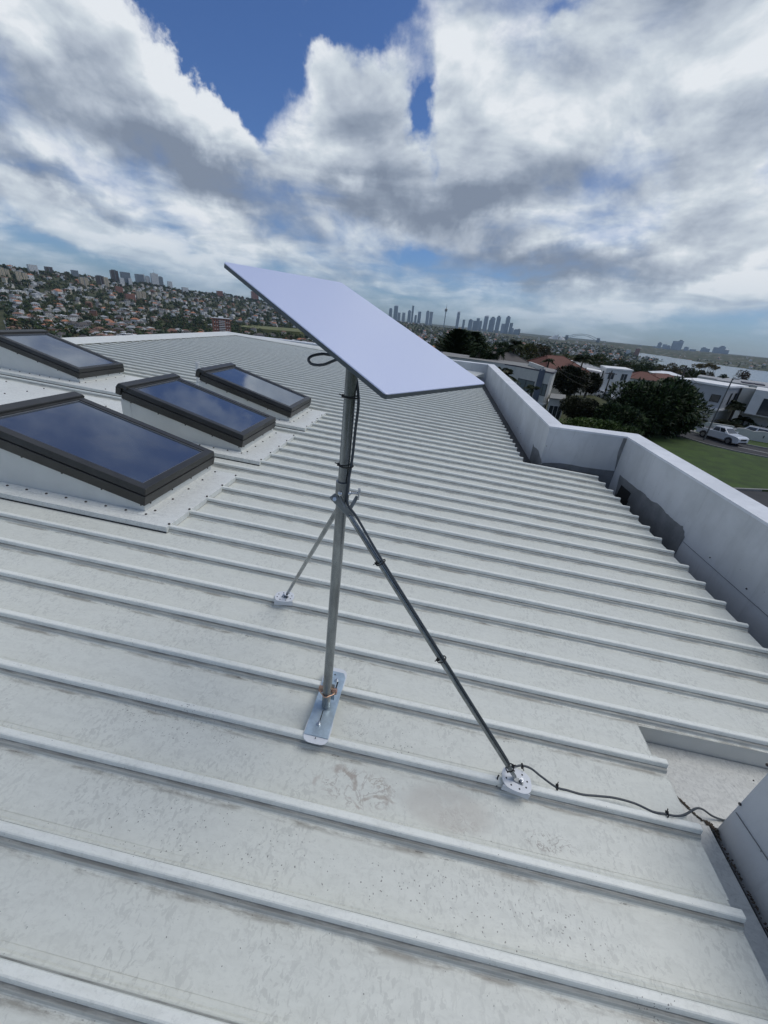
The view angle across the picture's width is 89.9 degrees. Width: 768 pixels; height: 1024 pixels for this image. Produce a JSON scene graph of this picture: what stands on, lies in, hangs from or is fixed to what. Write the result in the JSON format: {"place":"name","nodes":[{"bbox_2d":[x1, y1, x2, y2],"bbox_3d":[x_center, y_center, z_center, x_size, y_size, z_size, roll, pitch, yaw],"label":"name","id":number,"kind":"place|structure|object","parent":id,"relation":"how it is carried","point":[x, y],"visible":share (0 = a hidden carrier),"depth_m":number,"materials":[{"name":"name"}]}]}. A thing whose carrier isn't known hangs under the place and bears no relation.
{"place":"outdoors","nodes":[
{"label":"outdoors","id":0,"kind":"place"},
{"bbox_2d":[239,325,303,334],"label":"park lawn","id":1,"kind":"structure","parent":0,"point":[266,329],"depth_m":1050.94,"materials":[{"name":"green plant"}]},
{"bbox_2d":[0,270,767,437],"bbox_3d":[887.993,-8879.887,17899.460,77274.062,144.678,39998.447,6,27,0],"label":"terrain","id":2,"kind":"structure","parent":0,"point":[701,356],"depth_m":3119.16,"materials":[{"name":"green plant"}]},
{"bbox_2d":[14,270,21,280],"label":"apartment tower","id":3,"kind":"structure","parent":2,"relation":"on","point":[18,275],"depth_m":1245.81,"materials":[{"name":"concrete"}]},
{"bbox_2d":[21,272,28,282],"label":"apartment tower","id":4,"kind":"structure","parent":2,"relation":"on","point":[24,275],"depth_m":1274.76,"materials":[{"name":"concrete"}]},
{"bbox_2d":[26,264,38,274],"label":"apartment tower","id":5,"kind":"structure","parent":2,"relation":"on","point":[30,267],"depth_m":1548.60,"materials":[{"name":"concrete"}]},
{"bbox_2d":[44,266,52,272],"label":"apartment tower","id":6,"kind":"structure","parent":2,"relation":"on","point":[46,268],"depth_m":1705.21,"materials":[{"name":"concrete"}]},
{"bbox_2d":[70,270,78,276],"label":"apartment tower","id":7,"kind":"structure","parent":2,"relation":"on","point":[75,273],"depth_m":1717.98,"materials":[{"name":"concrete"}]},
{"bbox_2d":[73,322,90,327],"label":"hillside house","id":8,"kind":"structure","parent":2,"relation":"on","point":[85,324],"depth_m":651.24,"materials":[{"name":"tile"}]},
{"bbox_2d":[78,276,88,286],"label":"apartment tower","id":9,"kind":"structure","parent":2,"relation":"on","point":[83,281],"depth_m":1491.77,"materials":[{"name":"concrete"}]},
{"bbox_2d":[95,275,103,284],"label":"apartment tower","id":10,"kind":"structure","parent":2,"relation":"on","point":[99,279],"depth_m":1611.86,"materials":[{"name":"concrete"}]},
{"bbox_2d":[103,277,109,287],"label":"apartment tower","id":11,"kind":"structure","parent":2,"relation":"on","point":[105,280],"depth_m":1602.83,"materials":[{"name":"concrete"}]},
{"bbox_2d":[109,269,118,281],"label":"apartment tower","id":12,"kind":"structure","parent":2,"relation":"on","point":[114,274],"depth_m":1889.05,"materials":[{"name":"concrete"}]},
{"bbox_2d":[114,286,122,292],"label":"apartment tower","id":13,"kind":"structure","parent":2,"relation":"on","point":[119,289],"depth_m":1462.74,"materials":[{"name":"brick"}]},
{"bbox_2d":[119,272,130,282],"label":"apartment tower","id":14,"kind":"structure","parent":2,"relation":"on","point":[125,275],"depth_m":1909.97,"materials":[{"name":"concrete"}]},
{"bbox_2d":[124,293,135,302],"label":"apartment tower","id":15,"kind":"structure","parent":2,"relation":"on","point":[129,296],"depth_m":1343.00,"materials":[{"name":"brick"}]},
{"bbox_2d":[136,291,141,298],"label":"apartment tower","id":16,"kind":"structure","parent":2,"relation":"on","point":[138,295],"depth_m":1420.52,"materials":[{"name":"concrete"}]},
{"bbox_2d":[134,274,144,285],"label":"apartment tower","id":17,"kind":"structure","parent":2,"relation":"on","point":[139,277],"depth_m":2129.24,"materials":[{"name":"concrete"}]},
{"bbox_2d":[150,271,158,284],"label":"apartment tower","id":18,"kind":"structure","parent":2,"relation":"on","point":[154,278],"depth_m":2194.21,"materials":[{"name":"concrete"}]},
{"bbox_2d":[158,276,163,285],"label":"apartment tower","id":19,"kind":"structure","parent":2,"relation":"on","point":[160,280],"depth_m":2232.47,"materials":[{"name":"concrete"}]},
{"bbox_2d":[251,291,258,300],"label":"apartment tower","id":20,"kind":"structure","parent":2,"relation":"on","point":[254,295],"depth_m":2813.12,"materials":[{"name":"brick"}]},
{"bbox_2d":[0,264,766,380],"bbox_3d":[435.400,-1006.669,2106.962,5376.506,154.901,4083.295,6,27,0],"label":"distant woodland","id":21,"kind":"object","parent":2,"relation":"on","point":[165,327],"visible":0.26,"depth_m":1157.74,"materials":[{"name":"green plant"}]},
{"bbox_2d":[0,265,766,368],"bbox_3d":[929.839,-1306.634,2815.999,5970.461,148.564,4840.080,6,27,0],"label":"distant houses","id":22,"kind":"structure","parent":2,"relation":"on","point":[48,314],"depth_m":1287.80,"materials":[{"name":"brick"}]},
{"bbox_2d":[393,305,397,320],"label":"city tower","id":23,"kind":"structure","parent":2,"relation":"on","point":[395,312],"depth_m":5509.76,"materials":[{"name":"blue glass"}]},
{"bbox_2d":[425,311,429,324],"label":"city tower","id":24,"kind":"structure","parent":2,"relation":"on","point":[427,317],"depth_m":5908.99,"materials":[{"name":"concrete"}]},
{"bbox_2d":[429,312,432,324],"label":"city tower","id":25,"kind":"structure","parent":2,"relation":"on","point":[430,317],"depth_m":5508.54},
{"bbox_2d":[434,328,480,354],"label":"tree","id":26,"kind":"object","parent":2,"relation":"on","point":[456,342],"visible":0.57,"depth_m":71.53,"materials":[{"name":"green plant"}]},
{"bbox_2d":[455,311,460,327],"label":"city tower","id":27,"kind":"structure","parent":2,"relation":"on","point":[457,319],"depth_m":5797.30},
{"bbox_2d":[467,319,472,329],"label":"city tower","id":28,"kind":"structure","parent":2,"relation":"on","point":[470,322],"depth_m":5504.30,"materials":[{"name":"blue glass"}]},
{"bbox_2d":[460,331,492,356],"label":"tree","id":29,"kind":"object","parent":2,"relation":"on","point":[479,337],"visible":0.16,"depth_m":77.21,"materials":[{"name":"green plant"}]},
{"bbox_2d":[475,318,479,330],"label":"city tower","id":30,"kind":"structure","parent":2,"relation":"on","point":[477,324],"depth_m":5571.48,"materials":[{"name":"blue glass"}]},
{"bbox_2d":[482,315,488,331],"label":"city tower","id":31,"kind":"structure","parent":2,"relation":"on","point":[485,323],"depth_m":5632.20,"materials":[{"name":"concrete"}]},
{"bbox_2d":[469,346,505,359],"bbox_3d":[15.133,-20.869,59.518,6.243,8.749,3.183,6,27,0],"label":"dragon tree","id":32,"kind":"object","parent":2,"relation":"on","point":[491,355],"visible":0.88,"depth_m":57.54,"materials":[{"name":"green plant"}]},
{"bbox_2d":[487,319,492,331],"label":"city tower","id":33,"kind":"structure","parent":2,"relation":"on","point":[490,324],"depth_m":5695.77,"materials":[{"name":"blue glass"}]},
{"bbox_2d":[491,317,495,331],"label":"city tower","id":34,"kind":"structure","parent":2,"relation":"on","point":[493,322],"depth_m":5684.65,"materials":[{"name":"concrete"}]},
{"bbox_2d":[494,316,500,332],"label":"city tower","id":35,"kind":"structure","parent":2,"relation":"on","point":[497,325],"depth_m":5747.30,"materials":[{"name":"blue glass"}]},
{"bbox_2d":[440,351,556,409],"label":"curved house","id":36,"kind":"structure","parent":2,"relation":"on","point":[533,374],"depth_m":50.92,"materials":[{"name":"grey paint"}]},
{"bbox_2d":[517,378,534,391],"bbox_3d":[18.794,-16.858,51.311,0.070,1.450,2.888,-9,30,-27],"label":"window","id":37,"kind":"structure","parent":36,"relation":"in","point":[524,383],"depth_m":51.35,"materials":[{"name":"black"}]},
{"bbox_2d":[539,383,546,395],"bbox_3d":[20.187,-15.609,49.102,0.070,1.450,1.198,-10,30,-28],"label":"window","id":38,"kind":"structure","parent":36,"relation":"in","point":[544,386],"depth_m":48.96,"materials":[{"name":"black"}]},
{"bbox_2d":[488,341,513,352],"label":"garden tree","id":39,"kind":"object","parent":2,"relation":"on","point":[502,344],"visible":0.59,"depth_m":147.26,"materials":[{"name":"green plant"}]},
{"bbox_2d":[476,351,528,363],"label":"dark roofed house","id":40,"kind":"structure","parent":2,"relation":"on","point":[512,357],"depth_m":76.33,"materials":[{"name":"tile"}]},
{"bbox_2d":[503,316,510,333],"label":"city tower","id":41,"kind":"structure","parent":2,"relation":"on","point":[507,322],"depth_m":5395.33,"materials":[{"name":"blue glass"}]},
{"bbox_2d":[498,367,520,384],"bbox_3d":[10.761,-10.293,37.211,3.124,7.007,2.904,0,27,-12],"label":"garden palm","id":42,"kind":"object","parent":2,"relation":"on","point":[507,371],"visible":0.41,"depth_m":35.39,"materials":[{"name":"green plant"}]},
{"bbox_2d":[505,339,526,353],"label":"tall palm","id":43,"kind":"object","parent":2,"relation":"on","point":[517,345],"visible":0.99,"depth_m":77.44,"materials":[{"name":"green plant"}]},
{"bbox_2d":[515,342,538,359],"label":"garden tree","id":44,"kind":"object","parent":2,"relation":"on","point":[529,348],"visible":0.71,"depth_m":147.78,"materials":[{"name":"green plant"}]},
{"bbox_2d":[524,384,540,396],"bbox_3d":[16.730,-12.428,44.807,1.938,4.594,1.657,-2,28,-15],"label":"garden palm","id":45,"kind":"object","parent":2,"relation":"on","point":[531,388],"visible":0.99,"depth_m":43.72,"materials":[{"name":"green plant"}]},
{"bbox_2d":[533,344,554,357],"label":"garden tree","id":46,"kind":"object","parent":2,"relation":"on","point":[542,350],"visible":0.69,"depth_m":187.40,"materials":[{"name":"green plant"}]},
{"bbox_2d":[540,358,555,367],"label":"garden palm","id":47,"kind":"object","parent":2,"relation":"on","point":[551,361],"visible":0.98,"depth_m":71.78,"materials":[{"name":"green plant"}]},
{"bbox_2d":[546,393,565,419],"bbox_3d":[21.910,-13.286,49.462,1.836,3.100,5.202,15,28,19],"label":"garden room","id":48,"kind":"object","parent":2,"relation":"on","point":[553,409],"visible":0.49,"depth_m":47.56,"materials":[{"name":"paint"}]},
{"bbox_2d":[548,405,561,419],"bbox_3d":[21.077,-12.107,47.788,1.595,2.150,0.070,7,27,3],"label":"sliding door","id":49,"kind":"structure","parent":48,"relation":"in","point":[553,410],"depth_m":47.62,"materials":[{"name":"grey"}]},
{"bbox_2d":[548,334,564,339],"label":"shell roofed hall","id":50,"kind":"structure","parent":2,"relation":"on","point":[555,337],"depth_m":4708.48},
{"bbox_2d":[527,355,589,394],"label":"tiled house","id":51,"kind":"structure","parent":2,"relation":"on","point":[559,361],"depth_m":85.83,"materials":[{"name":"tile"}]},
{"bbox_2d":[552,364,593,395],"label":"broadleaf tree","id":52,"kind":"object","parent":2,"relation":"on","point":[561,382],"visible":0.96,"depth_m":74.50,"materials":[{"name":"green plant"}]},
{"bbox_2d":[559,395,599,419],"bbox_3d":[22.377,-11.501,44.309,4.663,3.797,3.988,-17,35,-38],"label":"hedge shrub","id":53,"kind":"object","parent":2,"relation":"on","point":[575,406],"visible":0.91,"depth_m":43.27,"materials":[{"name":"green plant"}]},
{"bbox_2d":[570,354,596,368],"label":"tall palm","id":54,"kind":"object","parent":2,"relation":"on","point":[580,358],"visible":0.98,"depth_m":83.31,"materials":[{"name":"green plant"}]},
{"bbox_2d":[565,334,605,342],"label":"arch bridge","id":55,"kind":"structure","parent":2,"relation":"on","point":[567,337],"depth_m":4999.09,"materials":[{"name":"metal"}]},
{"bbox_2d":[573,361,599,369],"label":"pale roofed house","id":56,"kind":"structure","parent":2,"relation":"on","point":[587,365],"depth_m":123.09,"materials":[{"name":"grey metal"}]},
{"bbox_2d":[558,417,623,431],"bbox_3d":[18.204,-6.764,34.297,6.324,3.460,3.643,6,27,0],"label":"hedge shrub","id":57,"kind":"object","parent":2,"relation":"on","point":[583,422],"visible":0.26,"depth_m":33.31,"materials":[{"name":"green plant"}]},
{"bbox_2d":[578,372,603,397],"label":"broadleaf tree","id":58,"kind":"object","parent":2,"relation":"on","point":[596,384],"visible":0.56,"depth_m":78.99,"materials":[{"name":"green plant"}]},
{"bbox_2d":[590,353,610,366],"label":"garden tree","id":59,"kind":"object","parent":2,"relation":"on","point":[598,360],"visible":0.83,"depth_m":238.07,"materials":[{"name":"green plant"}]},
{"bbox_2d":[587,365,633,396],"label":"white flat house","id":60,"kind":"structure","parent":2,"relation":"on","point":[624,373],"depth_m":91.49,"materials":[{"name":"grey"}]},
{"bbox_2d":[620,374,627,380],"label":"window","id":61,"kind":"structure","parent":60,"relation":"in","point":[624,376],"depth_m":91.62,"materials":[{"name":"grey"}]},
{"bbox_2d":[604,371,616,392],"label":"utility pole","id":62,"kind":"object","parent":2,"relation":"on","point":[611,373],"visible":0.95,"depth_m":86.61,"materials":[{"name":"brown"}]},
{"bbox_2d":[605,358,630,367],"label":"garden tree","id":63,"kind":"object","parent":2,"relation":"on","point":[622,363],"visible":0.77,"depth_m":259.05,"materials":[{"name":"green plant"}]},
{"bbox_2d":[597,419,643,435],"bbox_3d":[20.493,-6.489,34.290,4.554,3.323,2.932,6,27,0],"label":"hedge shrub","id":64,"kind":"object","parent":2,"relation":"on","point":[632,429],"visible":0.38,"depth_m":33.45,"materials":[{"name":"green plant"}]},
{"bbox_2d":[591,402,650,434],"bbox_3d":[24.629,-9.393,40.157,6.021,4.231,5.444,6,27,0],"label":"broadleaf tree","id":65,"kind":"object","parent":2,"relation":"on","point":[618,413],"visible":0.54,"depth_m":38.99,"materials":[{"name":"green plant"}]},
{"bbox_2d":[625,361,644,371],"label":"garden tree","id":66,"kind":"object","parent":2,"relation":"on","point":[633,365],"visible":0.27,"depth_m":257.73,"materials":[{"name":"green plant"}]},
{"bbox_2d":[625,371,660,392],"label":"tiled house","id":67,"kind":"structure","parent":2,"relation":"on","point":[642,375],"depth_m":122.03,"materials":[{"name":"tile"}]},
{"bbox_2d":[634,362,658,371],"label":"garden tree","id":68,"kind":"object","parent":2,"relation":"on","point":[646,366],"visible":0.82,"depth_m":238.38,"materials":[{"name":"green plant"}]},
{"bbox_2d":[602,375,714,438],"bbox_3d":[30.085,-11.202,42.775,11.101,8.079,9.031,-14,33,-34],"label":"broadleaf tree","id":69,"kind":"object","parent":2,"relation":"on","point":[672,404],"visible":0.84,"depth_m":40.39,"materials":[{"name":"green plant"}]},
{"bbox_2d":[651,373,675,379],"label":"tiled house","id":70,"kind":"structure","parent":2,"relation":"on","point":[661,375],"depth_m":128.01,"materials":[{"name":"tile"}]},
{"bbox_2d":[648,371,683,376],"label":"pale roofed house","id":71,"kind":"structure","parent":2,"relation":"on","point":[669,372],"depth_m":187.97,"materials":[{"name":"grey"}]},
{"bbox_2d":[657,363,680,373],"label":"garden tree","id":72,"kind":"object","parent":2,"relation":"on","point":[671,369],"visible":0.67,"depth_m":198.03,"materials":[{"name":"green plant"}]},
{"bbox_2d":[671,343,682,349],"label":"shore tower","id":73,"kind":"structure","parent":2,"relation":"on","point":[676,346],"depth_m":5686.09,"materials":[{"name":"concrete"}]},
{"bbox_2d":[681,367,700,377],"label":"garden tree","id":74,"kind":"object","parent":2,"relation":"on","point":[692,372],"visible":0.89,"depth_m":228.14,"materials":[{"name":"green plant"}]},
{"bbox_2d":[691,363,702,371],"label":"flat topped tree","id":75,"kind":"object","parent":2,"relation":"on","point":[697,366],"visible":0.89,"depth_m":300.20,"materials":[{"name":"green plant"}]},
{"bbox_2d":[699,370,714,376],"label":"garden tree","id":76,"kind":"object","parent":2,"relation":"on","point":[702,372],"visible":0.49,"depth_m":238.29,"materials":[{"name":"green plant"}]},
{"bbox_2d":[703,378,738,439],"bbox_3d":[37.146,-10.874,42.743,0.703,7.620,0.280,6,27,0],"label":"utility pole","id":77,"kind":"object","parent":2,"relation":"on","point":[719,407],"visible":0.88,"depth_m":42.44,"materials":[{"name":"metal"}]},
{"bbox_2d":[717,346,725,353],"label":"shore tower","id":78,"kind":"structure","parent":2,"relation":"on","point":[721,349],"depth_m":5425.96,"materials":[{"name":"concrete"}]},
{"bbox_2d":[680,378,767,427],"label":"modern house","id":79,"kind":"structure","parent":2,"relation":"on","point":[755,400],"depth_m":55.32,"materials":[{"name":"white paint"}]},
{"bbox_2d":[709,394,720,402],"bbox_3d":[47.456,-16.314,55.203,0.070,1.000,1.221,-7,29,-24],"label":"window","id":80,"kind":"structure","parent":79,"relation":"in","point":[714,398],"depth_m":55.17,"materials":[{"name":"black"}]},
{"bbox_2d":[756,399,767,416],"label":"terrace door","id":81,"kind":"structure","parent":79,"relation":"in","point":[763,409],"depth_m":52.26,"materials":[{"name":"black"}]},
{"bbox_2d":[714,419,743,427],"bbox_3d":[49.580,-12.457,55.152,3.629,1.661,3.897,-14,32,-33],"label":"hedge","id":82,"kind":"object","parent":2,"relation":"on","point":[736,422],"visible":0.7,"depth_m":54.79,"materials":[{"name":"green plant"}]},
{"bbox_2d":[725,400,746,419],"bbox_3d":[51.087,-14.270,56.042,4.219,3.704,4.119,-19,36,-40],"label":"garden palm","id":83,"kind":"object","parent":2,"relation":"on","point":[733,405],"visible":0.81,"depth_m":55.34,"materials":[{"name":"green plant"}]},
{"bbox_2d":[715,378,767,420],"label":"house","id":84,"kind":"structure","parent":2,"relation":"on","point":[753,384],"depth_m":72.23,"materials":[{"name":"paint"}]},
{"bbox_2d":[733,370,751,379],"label":"shore tree","id":85,"kind":"object","parent":2,"relation":"on","point":[743,376],"visible":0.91,"depth_m":257.95,"materials":[{"name":"green plant"}]},
{"bbox_2d":[733,415,755,424],"bbox_3d":[52.611,-13.108,56.168,3.036,1.844,3.273,-7,29,-24],"label":"garden palm","id":86,"kind":"object","parent":2,"relation":"on","point":[743,419],"visible":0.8,"depth_m":55.47,"materials":[{"name":"green plant"}]},
{"bbox_2d":[734,425,767,431],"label":"parked car","id":87,"kind":"object","parent":2,"relation":"on","point":[753,428],"visible":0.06,"depth_m":51.09,"materials":[{"name":"white paint"}]},
{"bbox_2d":[0,0,767,357],"label":"sky","id":88,"kind":"structure","parent":0,"point":[595,168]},
{"bbox_2d":[638,353,767,381],"bbox_3d":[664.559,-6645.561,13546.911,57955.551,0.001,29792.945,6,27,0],"label":"harbour water","id":89,"kind":"structure","parent":0,"point":[756,375],"depth_m":2221.21,"materials":[{"name":"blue liquid"}]},
{"bbox_2d":[645,434,767,491],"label":"lawn","id":90,"kind":"structure","parent":0,"point":[733,469],"depth_m":35.70,"materials":[{"name":"green plant"}]},
{"bbox_2d":[669,431,767,456],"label":"street","id":91,"kind":"structure","parent":0,"point":[713,441],"depth_m":42.91,"materials":[{"name":"asphalt"}]},
{"bbox_2d":[696,425,748,443],"bbox_3d":[38.844,-8.993,44.224,2.083,1.600,4.795,-3,28,-16],"label":"car","id":92,"kind":"object","parent":91,"relation":"on","point":[728,435],"visible":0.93,"depth_m":43.43,"materials":[{"name":"white paint"}]},
{"bbox_2d":[681,436,767,457],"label":"kerb","id":93,"kind":"structure","parent":91,"relation":"on","point":[725,448],"depth_m":40.63,"materials":[{"name":"concrete"}]},
{"bbox_2d":[694,429,767,447],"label":"verge","id":94,"kind":"structure","parent":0,"point":[756,443],"depth_m":44.37,"materials":[{"name":"green plant"}]},
{"bbox_2d":[695,422,734,428],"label":"wall","id":95,"kind":"structure","parent":94,"relation":"on","point":[708,423],"depth_m":48.50,"materials":[{"name":"paint"}]},
{"bbox_2d":[692,431,767,448],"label":"kerb","id":96,"kind":"structure","parent":94,"relation":"on","point":[743,444],"depth_m":43.51,"materials":[{"name":"concrete"}]},
{"bbox_2d":[736,428,767,442],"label":"garden wall","id":97,"kind":"structure","parent":94,"relation":"on","point":[760,436],"depth_m":45.53,"materials":[{"name":"grey"}]},
{"bbox_2d":[738,490,767,506],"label":"street","id":98,"kind":"structure","parent":0,"point":[761,497],"depth_m":28.16,"materials":[{"name":"asphalt"}]},
{"bbox_2d":[734,488,767,490],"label":"kerb","id":99,"kind":"structure","parent":98,"relation":"on","point":[749,489],"depth_m":29.07,"materials":[{"name":"concrete"}]},
{"bbox_3d":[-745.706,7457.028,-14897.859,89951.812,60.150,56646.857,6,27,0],"label":"ground","id":100,"kind":"structure","parent":0,"visible":0},
{"bbox_2d":[211,316,230,331],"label":"brick apartment block","id":101,"kind":"structure","parent":100,"relation":"on","point":[220,324],"depth_m":693.47,"materials":[{"name":"red brick"}]},
{"bbox_2d":[0,329,767,1023],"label":"rooftop house","id":102,"kind":"structure","parent":100,"relation":"on","point":[196,827],"depth_m":1.71,"materials":[{"name":"paint"}]},
{"bbox_2d":[274,369,531,798],"bbox_3d":[-0.089,0.195,1.353,1.487,1.505,0.498,24,32,32],"label":"antenna mast","id":103,"kind":"object","parent":102,"relation":"attached to","point":[318,730],"visible":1,"depth_m":1.35,"materials":[{"name":"grey metal"}]},
{"bbox_2d":[224,262,484,398],"bbox_3d":[-0.079,-0.434,0.977,0.383,0.086,0.589,-23,59,-44],"label":"satellite dish","id":104,"kind":"object","parent":103,"relation":"attached to","point":[380,353],"visible":1,"depth_m":0.90,"materials":[{"name":"grey plastic"}]},
{"bbox_2d":[307,353,725,820],"bbox_3d":[0.608,0.442,1.256,1.860,1.653,0.230,10,27,8],"label":"antenna cable","id":105,"kind":"object","parent":102,"relation":"on","point":[557,787],"visible":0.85,"depth_m":1.28,"materials":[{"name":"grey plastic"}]},
{"bbox_2d":[677,796,767,931],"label":"leaf litter","id":106,"kind":"object","parent":102,"relation":"on","point":[716,832],"visible":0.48,"depth_m":1.52,"materials":[{"name":"plant"}]},
{"bbox_2d":[697,375,721,380],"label":"pale flat house","id":107,"kind":"structure","parent":100,"relation":"on","point":[707,377],"depth_m":147.72,"materials":[{"name":"paint"}]},
{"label":"side street","id":108,"kind":"structure","parent":0,"visible":0},
{"bbox_2d":[596,394,616,399],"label":"parked car","id":109,"kind":"object","parent":108,"relation":"on","point":[599,395],"visible":0.59,"depth_m":87.31,"materials":[{"name":"silver metal"}]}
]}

